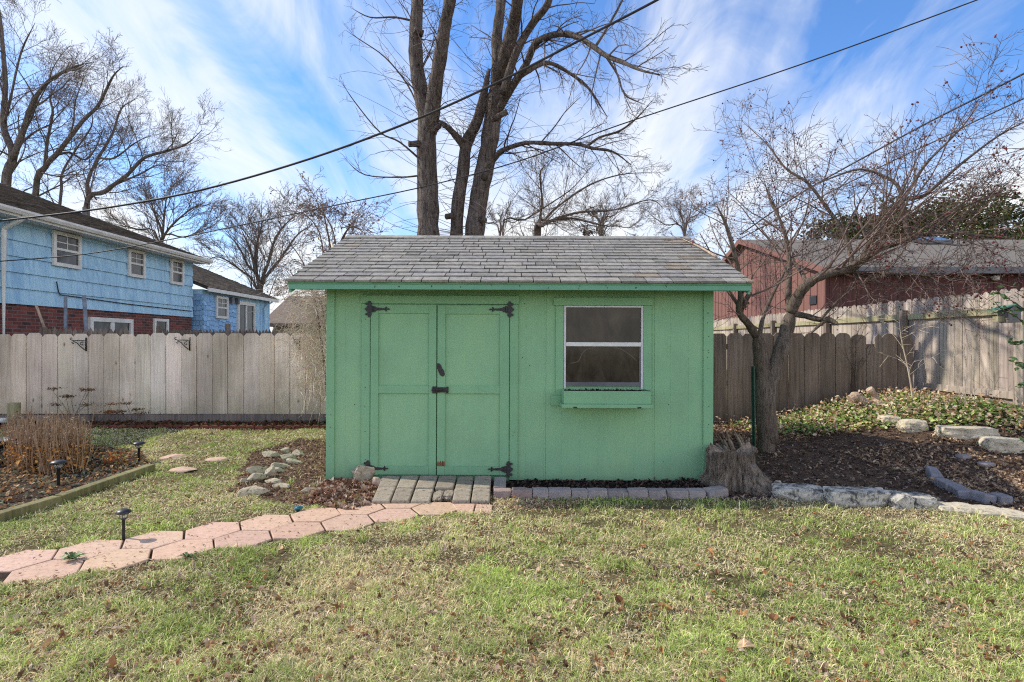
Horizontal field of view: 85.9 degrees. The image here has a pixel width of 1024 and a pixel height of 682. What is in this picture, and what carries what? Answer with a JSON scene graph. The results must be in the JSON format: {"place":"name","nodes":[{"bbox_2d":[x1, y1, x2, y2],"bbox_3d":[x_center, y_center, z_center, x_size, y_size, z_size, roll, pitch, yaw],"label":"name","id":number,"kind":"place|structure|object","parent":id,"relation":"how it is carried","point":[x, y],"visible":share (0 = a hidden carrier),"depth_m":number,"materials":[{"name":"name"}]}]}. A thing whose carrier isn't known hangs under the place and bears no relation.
{"place":"outdoors","nodes":[
{"label":"outdoors","id":0,"kind":"place"},
{"bbox_2d":[0,367,1023,681],"bbox_3d":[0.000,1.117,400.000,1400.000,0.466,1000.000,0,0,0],"label":"ground","id":1,"kind":"structure","parent":0,"point":[670,507],"depth_m":4.07,"materials":[{"name":"plant"}]},
{"bbox_2d":[7,402,20,425],"bbox_3d":[-7.696,1.147,8.500,0.120,0.386,0.120,0,0,0],"label":"post stub","id":2,"kind":"object","parent":1,"relation":"on","point":[12,406],"visible":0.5,"depth_m":8.44,"materials":[{"name":"grey wood"}]},
{"bbox_2d":[0,549,56,571],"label":"hexagonal paver","id":3,"kind":"object","parent":1,"relation":"on","point":[13,562],"visible":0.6,"depth_m":3.35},
{"bbox_2d":[0,495,61,521],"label":"bed timber","id":4,"kind":"object","parent":1,"relation":"on","point":[20,510],"visible":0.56,"depth_m":4.26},
{"bbox_2d":[2,560,83,583],"bbox_3d":[-2.700,1.349,3.176,0.382,0.042,0.336,0,0,0],"label":"hexagonal paver","id":5,"kind":"object","parent":1,"relation":"on","point":[62,567],"visible":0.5,"depth_m":3.19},
{"bbox_2d":[0,406,94,475],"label":"dried perennials","id":6,"kind":"object","parent":1,"relation":"on","point":[44,445],"visible":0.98,"depth_m":5.69,"materials":[{"name":"brown plant"}]},
{"bbox_2d":[0,0,133,191],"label":"bare street tree","id":7,"kind":"object","parent":1,"relation":"on","point":[14,148],"visible":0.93,"depth_m":24.79,"materials":[{"name":"plant"}]},
{"bbox_2d":[41,387,95,418],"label":"dried flowers","id":8,"kind":"object","parent":1,"relation":"on","point":[68,396],"visible":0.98,"depth_m":8.71,"materials":[{"name":"brown plant"}]},
{"bbox_2d":[0,445,150,508],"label":"raised bed litter","id":9,"kind":"object","parent":1,"relation":"on","point":[47,482],"visible":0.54,"depth_m":5.41,"materials":[{"name":"brown plant"}]},
{"bbox_2d":[2,28,152,204],"bbox_3d":[-20.094,-6.599,25.603,5.828,16.298,8.886,0,0,-29],"label":"bare street tree","id":10,"kind":"object","parent":1,"relation":"on","point":[42,170],"visible":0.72,"depth_m":25.82,"materials":[{"name":"plant"}]},
{"bbox_2d":[39,327,128,336],"bbox_3d":[-7.569,0.544,9.750,1.525,1.591,0.120,0,0,0],"label":"picket fence","id":11,"kind":"object","parent":1,"relation":"on","point":[43,331],"visible":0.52,"depth_m":9.75,"materials":[{"name":"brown wood"}]},
{"bbox_2d":[53,540,122,560],"bbox_3d":[-2.702,1.349,3.517,0.382,0.042,0.334,0,0,0],"label":"hexagonal paver","id":12,"kind":"object","parent":1,"relation":"on","point":[89,548],"visible":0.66,"depth_m":3.52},
{"bbox_2d":[53,464,154,501],"bbox_3d":[-3.727,1.325,5.090,0.090,0.115,1.179,0,0,0],"label":"bed timber","id":13,"kind":"object","parent":1,"relation":"on","point":[96,486],"visible":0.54,"depth_m":5.00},
{"bbox_2d":[0,183,212,336],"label":"blue house","id":14,"kind":"structure","parent":1,"relation":"on","point":[142,289],"depth_m":12.77,"materials":[{"name":"brick"}]},
{"bbox_2d":[52,230,81,269],"bbox_3d":[-9.766,-1.988,12.080,0.053,0.745,0.760,0,0,0],"label":"window","id":15,"kind":"structure","parent":14,"relation":"in","point":[63,244],"depth_m":12.07,"materials":[{"name":"white glass"}]},
{"bbox_2d":[88,317,133,334],"bbox_3d":[-9.799,0.340,13.475,0.058,1.800,1.450,0,0,0],"label":"window","id":16,"kind":"structure","parent":14,"relation":"in","point":[100,323],"depth_m":13.42,"materials":[{"name":"white glass"}]},
{"bbox_2d":[127,248,145,278],"bbox_3d":[-9.766,-2.008,14.315,0.053,0.705,0.630,0,0,0],"label":"window","id":17,"kind":"structure","parent":14,"relation":"in","point":[136,265],"depth_m":14.30,"materials":[{"name":"white glass"}]},
{"bbox_2d":[170,258,183,285],"bbox_3d":[-9.766,-2.007,16.045,0.053,0.725,0.610,0,0,0],"label":"window","id":18,"kind":"structure","parent":14,"relation":"in","point":[176,266],"depth_m":16.02,"materials":[{"name":"white glass"}]},
{"bbox_2d":[0,0,658,221],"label":"overhead cable","id":19,"kind":"object","parent":14,"relation":"attached to","point":[463,98],"visible":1,"depth_m":8.01,"materials":[{"name":"rubber"}]},
{"bbox_2d":[0,0,976,261],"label":"overhead cable","id":20,"kind":"object","parent":14,"relation":"attached to","point":[526,158],"visible":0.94,"depth_m":8.42,"materials":[{"name":"rubber"}]},
{"bbox_2d":[80,549,150,571],"bbox_3d":[-2.404,1.346,3.345,0.382,0.047,0.337,0,0,0],"label":"hexagonal paver","id":21,"kind":"object","parent":1,"relation":"on","point":[121,558],"visible":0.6,"depth_m":3.34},
{"bbox_2d":[115,508,131,539],"bbox_3d":[-2.619,1.260,3.708,0.092,0.259,0.091,0,0,0],"label":"solar light","id":22,"kind":"object","parent":1,"relation":"on","point":[123,513],"visible":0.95,"depth_m":3.70,"materials":[{"name":"black plastic"}]},
{"bbox_2d":[46,67,229,217],"bbox_3d":[-17.402,-6.152,25.409,9.673,15.389,6.101,0,0,0],"label":"bare street tree","id":23,"kind":"object","parent":1,"relation":"on","point":[89,194],"visible":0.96,"depth_m":25.35,"materials":[{"name":"plant"}]},
{"bbox_2d":[122,531,182,549],"bbox_3d":[-2.403,1.349,3.693,0.382,0.043,0.335,0,0,0],"label":"hexagonal paver","id":24,"kind":"object","parent":1,"relation":"on","point":[154,540],"visible":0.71,"depth_m":3.67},
{"bbox_2d":[0,419,325,429],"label":"mulch bed","id":25,"kind":"object","parent":1,"relation":"on","point":[273,423],"visible":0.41,"depth_m":8.77,"materials":[{"name":"soil"}]},
{"bbox_2d":[0,333,325,421],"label":"pale wooden fence","id":26,"kind":"object","parent":1,"relation":"on","point":[163,377],"visible":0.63,"depth_m":9.10,"materials":[{"name":"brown wood"}]},
{"bbox_2d":[91,150,242,256],"bbox_3d":[-21.420,-5.280,33.674,9.421,13.653,6.650,0,0,0],"label":"bare background tree","id":27,"kind":"object","parent":1,"relation":"on","point":[111,216],"visible":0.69,"depth_m":33.79,"materials":[{"name":"plant"}]},
{"bbox_2d":[152,539,213,560],"bbox_3d":[-2.104,1.348,3.522,0.382,0.044,0.336,0,0,0],"label":"hexagonal paver","id":28,"kind":"object","parent":1,"relation":"on","point":[173,550],"visible":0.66,"depth_m":3.52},
{"bbox_2d":[185,522,239,539],"bbox_3d":[-2.100,1.347,3.863,0.382,0.046,0.335,0,0,0],"label":"hexagonal paver","id":29,"kind":"object","parent":1,"relation":"on","point":[210,530],"visible":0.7,"depth_m":3.85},
{"bbox_2d":[156,324,274,388],"bbox_3d":[-6.781,0.472,12.600,2.666,1.735,0.120,0,0,0],"label":"picket fence","id":30,"kind":"object","parent":1,"relation":"on","point":[227,331],"visible":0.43,"depth_m":12.60,"materials":[{"name":"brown wood"}]},
{"bbox_2d":[192,264,279,332],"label":"blue house addition","id":31,"kind":"structure","parent":1,"relation":"on","point":[220,302],"depth_m":18.83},
{"bbox_2d":[215,296,228,318],"bbox_3d":[-9.531,-1.100,18.085,0.053,0.720,0.730,0,0,0],"label":"window","id":32,"kind":"structure","parent":31,"relation":"in","point":[221,303],"depth_m":18.06,"materials":[{"name":"white glass"}]},
{"bbox_2d":[237,301,255,332],"bbox_3d":[-9.564,-0.230,19.810,0.068,2.340,1.280,0,0,0],"label":"sliding door","id":33,"kind":"structure","parent":31,"relation":"in","point":[246,320],"depth_m":19.78,"materials":[{"name":"white glass"}]},
{"bbox_2d":[214,531,271,549],"bbox_3d":[-1.804,1.346,3.688,0.382,0.049,0.334,0,0,0],"label":"hexagonal paver","id":34,"kind":"object","parent":1,"relation":"on","point":[244,538],"visible":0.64,"depth_m":3.67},
{"bbox_2d":[236,485,269,496],"bbox_3d":[-2.251,1.316,4.812,0.283,0.104,0.148,0,0,0],"label":"rubble stone","id":35,"kind":"object","parent":1,"relation":"on","point":[251,490],"visible":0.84,"depth_m":4.76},
{"bbox_2d":[181,182,334,296],"bbox_3d":[-12.066,-2.925,25.955,6.862,8.936,5.934,0,0,0],"label":"bare background tree","id":36,"kind":"object","parent":1,"relation":"on","point":[253,253],"visible":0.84,"depth_m":25.61,"materials":[{"name":"plant"}]},
{"bbox_2d":[241,514,291,530],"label":"hexagonal paver","id":37,"kind":"object","parent":1,"relation":"on","point":[260,523],"visible":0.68,"depth_m":4.02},
{"bbox_2d":[270,522,324,540],"bbox_3d":[-1.505,1.346,3.861,0.382,0.048,0.336,0,0,0],"label":"hexagonal paver","id":38,"kind":"object","parent":1,"relation":"on","point":[290,531],"visible":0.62,"depth_m":3.84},
{"bbox_2d":[270,296,325,360],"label":"brown house","id":39,"kind":"structure","parent":1,"relation":"on","point":[274,315],"depth_m":28.70,"materials":[{"name":"clear wood"}]},
{"bbox_2d":[228,438,378,509],"bbox_3d":[-2.209,1.289,5.816,1.349,0.145,3.497,0,0,-24],"label":"mulch bed","id":40,"kind":"object","parent":1,"relation":"on","point":[330,491],"visible":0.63,"depth_m":4.87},
{"bbox_2d":[291,508,340,522],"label":"hexagonal paver","id":41,"kind":"object","parent":1,"relation":"on","point":[320,515],"visible":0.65,"depth_m":4.18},
{"bbox_2d":[237,166,399,424],"bbox_3d":[-2.980,-0.506,8.300,2.972,4.031,1.913,0,0,33],"label":"tangled vine shrub","id":42,"kind":"object","parent":1,"relation":"on","point":[315,346],"visible":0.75,"depth_m":8.32,"materials":[{"name":"brown plant"}]},
{"bbox_2d":[322,515,373,530],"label":"hexagonal paver","id":43,"kind":"object","parent":1,"relation":"on","point":[337,522],"visible":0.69,"depth_m":4.02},
{"bbox_2d":[337,503,383,514],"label":"hexagonal paver","id":44,"kind":"object","parent":1,"relation":"on","point":[365,509],"visible":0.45,"depth_m":4.32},
{"bbox_2d":[351,464,375,480],"bbox_3d":[-1.399,1.279,5.238,0.257,0.234,0.152,0,0,-22],"label":"corner rock","id":45,"kind":"object","parent":1,"relation":"on","point":[363,472],"visible":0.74,"depth_m":5.17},
{"bbox_2d":[372,486,395,504],"bbox_3d":[-1.090,1.320,4.675,0.158,0.081,0.359,0,0,-4],"label":"ramp brick","id":46,"kind":"object","parent":1,"relation":"on","point":[384,494],"visible":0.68,"depth_m":4.64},
{"bbox_2d":[379,476,399,487],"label":"ramp brick","id":47,"kind":"object","parent":1,"relation":"on","point":[390,481],"visible":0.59,"depth_m":4.99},
{"bbox_2d":[369,508,417,521],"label":"hexagonal paver","id":48,"kind":"object","parent":1,"relation":"on","point":[383,515],"visible":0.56,"depth_m":4.21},
{"bbox_2d":[382,496,420,508],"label":"hexagonal paver","id":49,"kind":"object","parent":1,"relation":"on","point":[410,505],"visible":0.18,"depth_m":4.44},
{"bbox_2d":[391,488,413,502],"bbox_3d":[-0.925,1.320,4.646,0.168,0.081,0.292,0,0,0],"label":"ramp brick","id":50,"kind":"object","parent":1,"relation":"on","point":[403,495],"visible":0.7,"depth_m":4.61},
{"bbox_2d":[397,475,418,490],"bbox_3d":[-0.947,1.311,4.987,0.161,0.099,0.374,0,0,-3],"label":"ramp brick","id":51,"kind":"object","parent":1,"relation":"on","point":[408,481],"visible":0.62,"depth_m":4.97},
{"bbox_2d":[411,489,432,503],"bbox_3d":[-0.758,1.323,4.646,0.170,0.075,0.292,0,0,0],"label":"ramp brick","id":52,"kind":"object","parent":1,"relation":"on","point":[422,496],"visible":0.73,"depth_m":4.61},
{"bbox_2d":[416,475,437,492],"bbox_3d":[-0.773,1.310,4.987,0.179,0.099,0.366,0,0,0],"label":"ramp brick","id":53,"kind":"object","parent":1,"relation":"on","point":[427,481],"visible":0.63,"depth_m":4.94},
{"bbox_2d":[412,502,456,515],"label":"hexagonal paver","id":54,"kind":"object","parent":1,"relation":"on","point":[431,508],"visible":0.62,"depth_m":4.36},
{"bbox_2d":[435,476,455,491],"bbox_3d":[-0.598,1.311,4.987,0.173,0.098,0.366,0,0,0],"label":"ramp brick","id":55,"kind":"object","parent":1,"relation":"on","point":[444,483],"visible":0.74,"depth_m":4.91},
{"bbox_2d":[452,488,471,503],"bbox_3d":[-0.422,1.318,4.646,0.153,0.084,0.292,0,0,0],"label":"ramp brick","id":56,"kind":"object","parent":1,"relation":"on","point":[461,495],"visible":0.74,"depth_m":4.60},
{"bbox_2d":[455,476,473,489],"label":"ramp brick","id":57,"kind":"object","parent":1,"relation":"on","point":[465,482],"visible":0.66,"depth_m":4.97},
{"bbox_2d":[471,488,489,503],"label":"ramp brick","id":58,"kind":"object","parent":1,"relation":"on","point":[480,495],"visible":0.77,"depth_m":4.59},
{"bbox_2d":[473,476,490,492],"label":"ramp brick","id":59,"kind":"object","parent":1,"relation":"on","point":[482,481],"visible":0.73,"depth_m":4.94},
{"bbox_2d":[465,197,535,235],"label":"background tree","id":60,"kind":"object","parent":1,"relation":"on","point":[501,219],"visible":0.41,"depth_m":36.44,"materials":[{"name":"plant"}]},
{"bbox_2d":[0,426,1023,681],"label":"lawn grass","id":61,"kind":"structure","parent":1,"relation":"on","point":[678,642],"depth_m":2.79,"materials":[{"name":"plant"}]},
{"bbox_2d":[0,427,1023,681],"bbox_3d":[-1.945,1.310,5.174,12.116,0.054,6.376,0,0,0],"label":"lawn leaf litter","id":62,"kind":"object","parent":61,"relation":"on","point":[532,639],"visible":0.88,"depth_m":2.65,"materials":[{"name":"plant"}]},
{"bbox_2d":[434,497,600,511],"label":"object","id":63,"kind":"object","parent":1,"relation":"on","point":[550,502],"visible":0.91,"depth_m":4.48,"materials":[{"name":"brown plant"}]},
{"bbox_2d":[329,0,707,235],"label":"bare maple tree","id":64,"kind":"object","parent":1,"relation":"on","point":[492,103],"visible":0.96,"depth_m":11.32,"materials":[{"name":"brown plant"}]},
{"bbox_2d":[285,235,753,480],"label":"garden shed","id":65,"kind":"structure","parent":1,"relation":"on","point":[547,357],"depth_m":5.23,"materials":[{"name":"green paint"}]},
{"bbox_2d":[364,301,436,474],"bbox_3d":[-1.062,0.453,5.213,0.686,1.665,0.045,0,0,0],"label":"door","id":66,"kind":"structure","parent":65,"relation":"in","point":[403,366],"depth_m":5.23,"materials":[{"name":"green paint"}]},
{"bbox_2d":[431,301,513,477],"bbox_3d":[-0.400,0.474,5.207,0.832,1.702,0.056,0,0,0],"label":"door","id":67,"kind":"structure","parent":65,"relation":"in","point":[472,388],"depth_m":5.23,"materials":[{"name":"green paint"}]},
{"bbox_2d":[564,306,642,388],"bbox_3d":[0.869,0.062,5.227,0.750,0.793,0.026,0,0,0],"label":"window","id":68,"kind":"structure","parent":65,"relation":"in","point":[600,342],"depth_m":5.23,"materials":[{"name":"glass"}]},
{"bbox_2d":[511,487,531,498],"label":"edging brick","id":69,"kind":"object","parent":1,"relation":"on","point":[520,492],"visible":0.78,"depth_m":4.65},
{"bbox_2d":[548,487,570,498],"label":"edging brick","id":70,"kind":"object","parent":1,"relation":"on","point":[555,492],"visible":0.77,"depth_m":4.65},
{"bbox_2d":[488,128,697,235],"bbox_3d":[2.493,-2.387,16.218,6.122,7.871,3.690,0,0,-24],"label":"bare tree","id":71,"kind":"object","parent":1,"relation":"on","point":[547,220],"visible":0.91,"depth_m":15.97,"materials":[{"name":"plant"}]},
{"bbox_2d":[587,487,607,498],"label":"edging brick","id":72,"kind":"object","parent":1,"relation":"on","point":[595,492],"visible":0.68,"depth_m":4.65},
{"bbox_2d":[490,477,709,494],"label":"planting strip mulch","id":73,"kind":"object","parent":1,"relation":"on","point":[585,484],"visible":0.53,"depth_m":5.09,"materials":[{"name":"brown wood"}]},
{"bbox_2d":[556,181,657,235],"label":"background tree","id":74,"kind":"object","parent":1,"relation":"on","point":[604,216],"visible":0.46,"depth_m":40.19,"materials":[{"name":"plant"}]},
{"bbox_2d":[606,488,627,498],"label":"edging brick","id":75,"kind":"object","parent":1,"relation":"on","point":[616,492],"visible":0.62,"depth_m":4.65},
{"bbox_2d":[627,487,647,499],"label":"edging brick","id":76,"kind":"object","parent":1,"relation":"on","point":[639,492],"visible":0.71,"depth_m":4.65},
{"bbox_2d":[647,488,666,499],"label":"edging brick","id":77,"kind":"object","parent":1,"relation":"on","point":[657,493],"visible":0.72,"depth_m":4.65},
{"bbox_2d":[665,488,688,498],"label":"edging brick","id":78,"kind":"object","parent":1,"relation":"on","point":[677,493],"visible":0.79,"depth_m":4.67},
{"bbox_2d":[637,182,725,239],"bbox_3d":[11.540,-4.986,38.145,7.223,13.055,3.138,0,0,-29],"label":"background tree","id":79,"kind":"object","parent":1,"relation":"on","point":[683,226],"visible":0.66,"depth_m":38.18,"materials":[{"name":"plant"}]},
{"bbox_2d":[685,488,705,498],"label":"edging brick","id":80,"kind":"object","parent":1,"relation":"on","point":[695,493],"visible":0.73,"depth_m":4.67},
{"bbox_2d":[702,486,728,498],"bbox_3d":[1.751,1.313,4.737,0.198,0.099,0.111,0,0,-19],"label":"edging brick","id":81,"kind":"object","parent":1,"relation":"on","point":[716,491],"visible":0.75,"depth_m":4.70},
{"bbox_2d":[698,442,772,495],"bbox_3d":[2.049,1.151,4.999,0.689,0.442,0.555,0,0,0],"label":"tree stump","id":82,"kind":"object","parent":1,"relation":"on","point":[738,470],"visible":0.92,"depth_m":4.89,"materials":[{"name":"brown wood"}]},
{"bbox_2d":[715,429,757,453],"bbox_3d":[2.301,1.119,5.641,0.452,0.469,0.234,0,0,0],"label":"wood snag","id":83,"kind":"object","parent":1,"relation":"on","point":[741,442],"visible":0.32,"depth_m":5.57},
{"bbox_2d":[751,366,755,460],"bbox_3d":[2.533,0.827,5.750,0.050,1.126,0.047,0,0,0],"label":"steel fence post","id":84,"kind":"object","parent":1,"relation":"on","point":[753,400],"visible":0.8,"depth_m":5.75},
{"bbox_2d":[771,483,823,501],"bbox_3d":[2.439,1.295,4.679,0.419,0.132,0.206,0,0,7],"label":"limestone block","id":85,"kind":"object","parent":1,"relation":"on","point":[798,492],"depth_m":4.60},
{"bbox_2d":[713,332,912,420],"bbox_3d":[4.018,0.596,9.181,5.236,1.489,0.163,0,0,0],"label":"weathered back fence","id":86,"kind":"object","parent":1,"relation":"on","point":[820,368],"visible":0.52,"depth_m":9.10,"materials":[{"name":"brown wood"}]},
{"bbox_2d":[842,321,874,391],"bbox_3d":[5.708,0.271,9.055,0.624,1.226,0.443,0,0,14],"label":"climbing vine","id":87,"kind":"object","parent":86,"relation":"attached to","point":[856,371],"visible":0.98,"depth_m":9.03,"materials":[{"name":"brown plant"}]},
{"bbox_2d":[661,29,1023,452],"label":"crabapple tree","id":88,"kind":"object","parent":1,"relation":"on","point":[767,374],"visible":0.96,"depth_m":6.23,"materials":[{"name":"brown plant"}]},
{"bbox_2d":[685,394,1023,511],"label":"bed leaf litter","id":89,"kind":"object","parent":1,"relation":"on","point":[923,479],"visible":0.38,"depth_m":5.94,"materials":[{"name":"plant"}]},
{"bbox_2d":[823,486,890,506],"bbox_3d":[2.831,1.290,4.527,0.515,0.148,0.207,0,0,7],"label":"limestone block","id":90,"kind":"object","parent":1,"relation":"on","point":[863,496],"depth_m":4.44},
{"bbox_2d":[714,288,1023,407],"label":"sunlit side fence","id":91,"kind":"object","parent":1,"relation":"on","point":[995,374],"visible":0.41,"depth_m":8.48,"materials":[{"name":"grey wood"}]},
{"bbox_2d":[988,304,1023,322],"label":"birdhouse","id":92,"kind":"object","parent":91,"relation":"attached to","point":[998,318],"visible":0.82,"depth_m":6.96,"materials":[{"name":"brown wood"}]},
{"bbox_2d":[714,237,1023,319],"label":"red house","id":93,"kind":"structure","parent":1,"relation":"on","point":[818,292],"depth_m":13.74,"materials":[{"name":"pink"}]},
{"bbox_2d":[715,386,1023,436],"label":"ground ivy","id":94,"kind":"object","parent":1,"relation":"on","point":[933,405],"visible":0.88,"depth_m":7.59,"materials":[{"name":"green plant"}]},
{"bbox_2d":[846,392,880,407],"bbox_3d":[5.250,0.901,8.200,0.494,0.288,0.182,0,0,0],"label":"rock","id":95,"kind":"object","parent":94,"relation":"on","point":[855,397],"visible":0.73,"depth_m":8.15,"materials":[{"name":"beige stone"}]},
{"bbox_2d":[879,309,935,400],"bbox_3d":[5.706,0.181,7.995,0.736,1.393,0.799,0,0,24],"label":"young sapling","id":96,"kind":"object","parent":94,"relation":"on","point":[908,370],"visible":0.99,"depth_m":7.99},
{"bbox_2d":[940,337,977,401],"bbox_3d":[5.918,0.363,7.198,0.499,0.880,0.228,0,0,-6],"label":"weed stalk","id":97,"kind":"object","parent":94,"relation":"on","point":[965,365],"visible":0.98,"depth_m":7.20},
{"bbox_2d":[798,205,945,239],"bbox_3d":[18.629,-2.813,28.879,7.424,8.522,5.859,0,0,0],"label":"evergreen tree","id":98,"kind":"object","parent":1,"relation":"on","point":[855,232],"visible":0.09,"depth_m":28.75,"materials":[{"name":"green plant"}]},
{"bbox_2d":[888,490,914,509],"bbox_3d":[3.117,1.292,4.447,0.171,0.141,0.209,0,0,0],"label":"limestone block","id":99,"kind":"object","parent":1,"relation":"on","point":[901,499],"depth_m":4.36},
{"bbox_2d":[896,419,928,432],"bbox_3d":[5.037,1.076,6.917,0.336,0.189,0.239,0,0,12],"label":"rock","id":100,"kind":"object","parent":1,"relation":"on","point":[910,425],"visible":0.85,"depth_m":6.83,"materials":[{"name":"stone"}]},
{"bbox_2d":[906,492,937,510],"bbox_3d":[3.283,1.298,4.434,0.188,0.124,0.204,0,0,6],"label":"limestone block","id":101,"kind":"object","parent":1,"relation":"on","point":[923,500],"depth_m":4.35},
{"bbox_2d":[829,184,1023,239],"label":"evergreen tree","id":102,"kind":"object","parent":1,"relation":"on","point":[1013,216],"visible":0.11,"depth_m":26.05,"materials":[{"name":"green plant"}]},
{"bbox_2d":[924,466,943,482],"bbox_3d":[4.136,1.314,5.393,0.107,0.094,0.468,0,0,31],"label":"edging block","id":103,"kind":"object","parent":1,"relation":"on","point":[931,471],"depth_m":5.34,"materials":[{"name":"stone"}]},
{"bbox_2d":[888,188,1023,239],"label":"evergreen tree","id":104,"kind":"object","parent":1,"relation":"on","point":[1006,211],"visible":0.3,"depth_m":23.97,"materials":[{"name":"green plant"}]},
{"bbox_2d":[948,483,969,498],"bbox_3d":[3.900,1.313,4.791,0.107,0.094,0.272,0,0,22],"label":"edging block","id":105,"kind":"object","parent":1,"relation":"on","point":[958,490],"depth_m":4.72,"materials":[{"name":"stone"}]},
{"bbox_2d":[945,502,975,514],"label":"limestone block","id":106,"kind":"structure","parent":1,"relation":"on","point":[961,507],"depth_m":4.26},
{"bbox_2d":[934,425,999,439],"bbox_3d":[5.394,1.101,6.540,0.611,0.170,0.252,0,0,13],"label":"rock","id":107,"kind":"object","parent":1,"relation":"on","point":[962,432],"visible":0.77,"depth_m":6.45,"materials":[{"name":"stone"}]},
{"bbox_2d":[966,489,996,503],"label":"edging block","id":108,"kind":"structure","parent":1,"relation":"on","point":[983,497],"depth_m":4.55,"materials":[{"name":"stone"}]},
{"bbox_2d":[972,505,1005,517],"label":"limestone block","id":109,"kind":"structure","parent":1,"relation":"on","point":[990,510],"depth_m":4.19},
{"bbox_2d":[976,436,1023,452],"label":"rock","id":110,"kind":"object","parent":1,"relation":"on","point":[1001,444],"visible":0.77,"depth_m":6.10,"materials":[{"name":"stone"}]},
{"bbox_2d":[989,283,1023,441],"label":"broadleaf shrub","id":111,"kind":"object","parent":1,"relation":"on","point":[1011,342],"visible":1,"depth_m":5.56,"materials":[{"name":"green plant"}]},
{"bbox_2d":[1002,508,1023,520],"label":"limestone block","id":112,"kind":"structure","parent":1,"relation":"on","point":[1013,514],"depth_m":4.12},
{"bbox_2d":[0,0,1023,331],"label":"sky","id":113,"kind":"structure","parent":0,"point":[270,64],"materials":[{"name":"blue"}]},
{"bbox_2d":[741,73,1023,233],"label":"overhead cable","id":114,"kind":"object","parent":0,"point":[1012,79],"visible":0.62,"depth_m":10.95,"materials":[{"name":"rubber"}]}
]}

